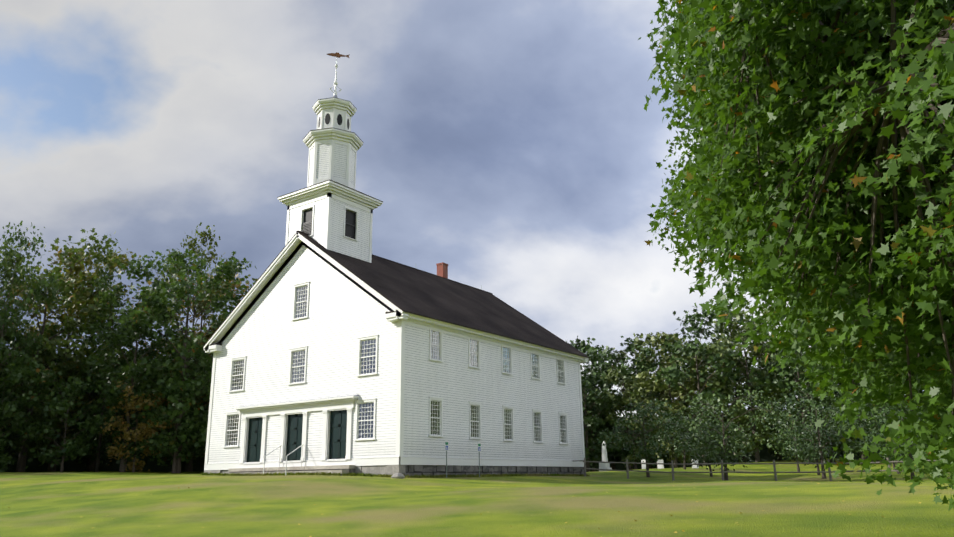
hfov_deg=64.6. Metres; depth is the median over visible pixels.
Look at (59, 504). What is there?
ground
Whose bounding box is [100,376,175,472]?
tree
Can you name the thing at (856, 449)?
tree
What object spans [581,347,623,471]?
tree
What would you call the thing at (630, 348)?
tree
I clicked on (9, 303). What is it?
tree
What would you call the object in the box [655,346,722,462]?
tree
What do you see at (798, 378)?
tree
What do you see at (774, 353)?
tree
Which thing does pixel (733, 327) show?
tree
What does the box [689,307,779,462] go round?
tree
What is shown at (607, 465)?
gravestones
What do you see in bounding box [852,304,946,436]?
tree
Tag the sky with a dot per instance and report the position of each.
(513, 146)
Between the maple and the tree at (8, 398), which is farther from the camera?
the tree at (8, 398)
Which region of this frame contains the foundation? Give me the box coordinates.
[204,465,583,478]
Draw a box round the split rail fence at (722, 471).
[572,458,936,480]
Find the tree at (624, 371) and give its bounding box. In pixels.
[581,344,659,469]
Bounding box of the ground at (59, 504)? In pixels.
[0,458,953,536]
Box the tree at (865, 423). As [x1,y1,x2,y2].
[831,390,881,460]
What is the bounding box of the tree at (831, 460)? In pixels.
[770,331,859,462]
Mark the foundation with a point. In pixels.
(398, 471)
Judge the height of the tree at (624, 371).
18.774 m
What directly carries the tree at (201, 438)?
on the ground at (59, 504)
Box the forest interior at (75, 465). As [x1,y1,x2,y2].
[0,356,209,471]
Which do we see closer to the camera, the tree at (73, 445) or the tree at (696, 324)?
the tree at (73, 445)
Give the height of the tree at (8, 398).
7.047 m
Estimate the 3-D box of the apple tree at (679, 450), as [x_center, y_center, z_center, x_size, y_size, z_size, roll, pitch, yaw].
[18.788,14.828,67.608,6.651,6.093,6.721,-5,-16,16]
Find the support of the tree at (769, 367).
on the ground at (59, 504)
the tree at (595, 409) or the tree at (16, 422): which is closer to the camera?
the tree at (16, 422)
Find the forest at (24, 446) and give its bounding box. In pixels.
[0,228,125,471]
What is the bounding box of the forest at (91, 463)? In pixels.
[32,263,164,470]
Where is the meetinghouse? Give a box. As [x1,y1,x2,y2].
[203,52,589,475]
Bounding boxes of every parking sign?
[445,439,448,477]
[478,441,480,476]
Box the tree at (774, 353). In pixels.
[748,303,844,459]
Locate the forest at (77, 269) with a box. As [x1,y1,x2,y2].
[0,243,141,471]
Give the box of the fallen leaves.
[8,475,920,536]
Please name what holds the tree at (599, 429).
on the ground at (59, 504)
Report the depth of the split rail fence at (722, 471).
46.70 m
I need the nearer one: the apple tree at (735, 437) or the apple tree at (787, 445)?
the apple tree at (735, 437)
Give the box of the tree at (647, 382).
[626,329,713,467]
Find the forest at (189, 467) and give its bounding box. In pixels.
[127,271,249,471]
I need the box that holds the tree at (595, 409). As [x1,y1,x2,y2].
[581,371,601,442]
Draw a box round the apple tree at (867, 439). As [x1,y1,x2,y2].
[852,404,922,473]
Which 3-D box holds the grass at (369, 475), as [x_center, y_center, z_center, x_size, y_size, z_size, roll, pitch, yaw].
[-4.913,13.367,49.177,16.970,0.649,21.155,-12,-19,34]
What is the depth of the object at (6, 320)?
60.44 m
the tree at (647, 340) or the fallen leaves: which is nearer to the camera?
the fallen leaves
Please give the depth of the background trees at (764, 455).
116.54 m
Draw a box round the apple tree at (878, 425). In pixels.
[844,401,938,478]
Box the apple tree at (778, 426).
[763,406,853,474]
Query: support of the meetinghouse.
on the foundation
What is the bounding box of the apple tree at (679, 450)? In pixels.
[649,402,720,468]
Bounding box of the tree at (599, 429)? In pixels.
[582,371,623,471]
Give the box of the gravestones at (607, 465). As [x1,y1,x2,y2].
[599,441,698,470]
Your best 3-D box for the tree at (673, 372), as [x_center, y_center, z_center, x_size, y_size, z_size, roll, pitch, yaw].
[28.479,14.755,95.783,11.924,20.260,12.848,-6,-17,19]
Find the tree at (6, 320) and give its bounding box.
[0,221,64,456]
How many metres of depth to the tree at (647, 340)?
113.28 m
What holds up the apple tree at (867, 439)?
on the ground at (59, 504)
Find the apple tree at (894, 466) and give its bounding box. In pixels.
[846,407,924,469]
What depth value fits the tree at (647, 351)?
105.52 m
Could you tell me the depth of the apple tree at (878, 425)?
43.82 m
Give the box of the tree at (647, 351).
[623,342,707,467]
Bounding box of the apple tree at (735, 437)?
[669,382,793,479]
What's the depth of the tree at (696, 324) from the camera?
114.01 m
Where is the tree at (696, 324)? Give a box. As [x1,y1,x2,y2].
[673,310,765,462]
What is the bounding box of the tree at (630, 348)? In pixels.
[573,334,657,469]
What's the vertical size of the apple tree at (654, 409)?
6.240 m
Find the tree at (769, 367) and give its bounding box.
[754,340,815,460]
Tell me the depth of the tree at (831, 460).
93.80 m
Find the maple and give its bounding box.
[645,0,953,510]
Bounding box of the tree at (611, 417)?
[595,365,664,469]
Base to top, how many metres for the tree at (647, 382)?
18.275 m
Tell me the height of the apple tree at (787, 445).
6.084 m
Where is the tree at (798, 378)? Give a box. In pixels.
[746,306,846,462]
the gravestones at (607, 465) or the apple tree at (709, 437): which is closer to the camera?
the apple tree at (709, 437)
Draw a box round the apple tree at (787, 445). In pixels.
[744,398,836,471]
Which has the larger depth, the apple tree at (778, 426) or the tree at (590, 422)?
the tree at (590, 422)
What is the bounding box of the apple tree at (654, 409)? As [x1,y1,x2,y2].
[591,392,707,476]
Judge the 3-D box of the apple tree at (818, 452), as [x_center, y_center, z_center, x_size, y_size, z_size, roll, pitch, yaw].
[22.221,10.234,49.234,7.386,6.696,7.309,-9,-18,28]
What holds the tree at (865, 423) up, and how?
on the ground at (59, 504)
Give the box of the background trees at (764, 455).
[583,409,913,471]
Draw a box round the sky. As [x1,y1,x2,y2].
[0,0,923,417]
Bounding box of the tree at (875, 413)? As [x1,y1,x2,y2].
[837,334,902,460]
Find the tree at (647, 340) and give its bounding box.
[605,331,681,468]
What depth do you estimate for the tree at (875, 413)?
92.89 m
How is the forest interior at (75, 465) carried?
on the ground at (59, 504)
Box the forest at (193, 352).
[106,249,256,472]
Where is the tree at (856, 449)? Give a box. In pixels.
[809,344,885,464]
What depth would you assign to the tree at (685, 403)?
103.06 m
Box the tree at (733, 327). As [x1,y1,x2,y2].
[701,305,796,461]
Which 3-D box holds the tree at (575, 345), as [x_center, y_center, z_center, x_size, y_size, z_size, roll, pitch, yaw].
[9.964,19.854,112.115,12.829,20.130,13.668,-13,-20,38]
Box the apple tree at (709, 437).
[667,406,741,476]
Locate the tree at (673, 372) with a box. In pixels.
[652,299,747,465]
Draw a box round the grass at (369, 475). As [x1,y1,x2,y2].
[200,471,588,477]
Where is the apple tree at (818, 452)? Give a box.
[757,383,880,478]
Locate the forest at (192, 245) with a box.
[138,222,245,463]
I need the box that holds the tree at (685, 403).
[651,333,737,464]
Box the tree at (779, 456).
[734,347,807,460]
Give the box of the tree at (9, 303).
[0,297,26,367]
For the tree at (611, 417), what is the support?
on the ground at (59, 504)
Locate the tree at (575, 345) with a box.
[566,339,586,410]
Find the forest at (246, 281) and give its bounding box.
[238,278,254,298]
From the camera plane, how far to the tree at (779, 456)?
104.13 m
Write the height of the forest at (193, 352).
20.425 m

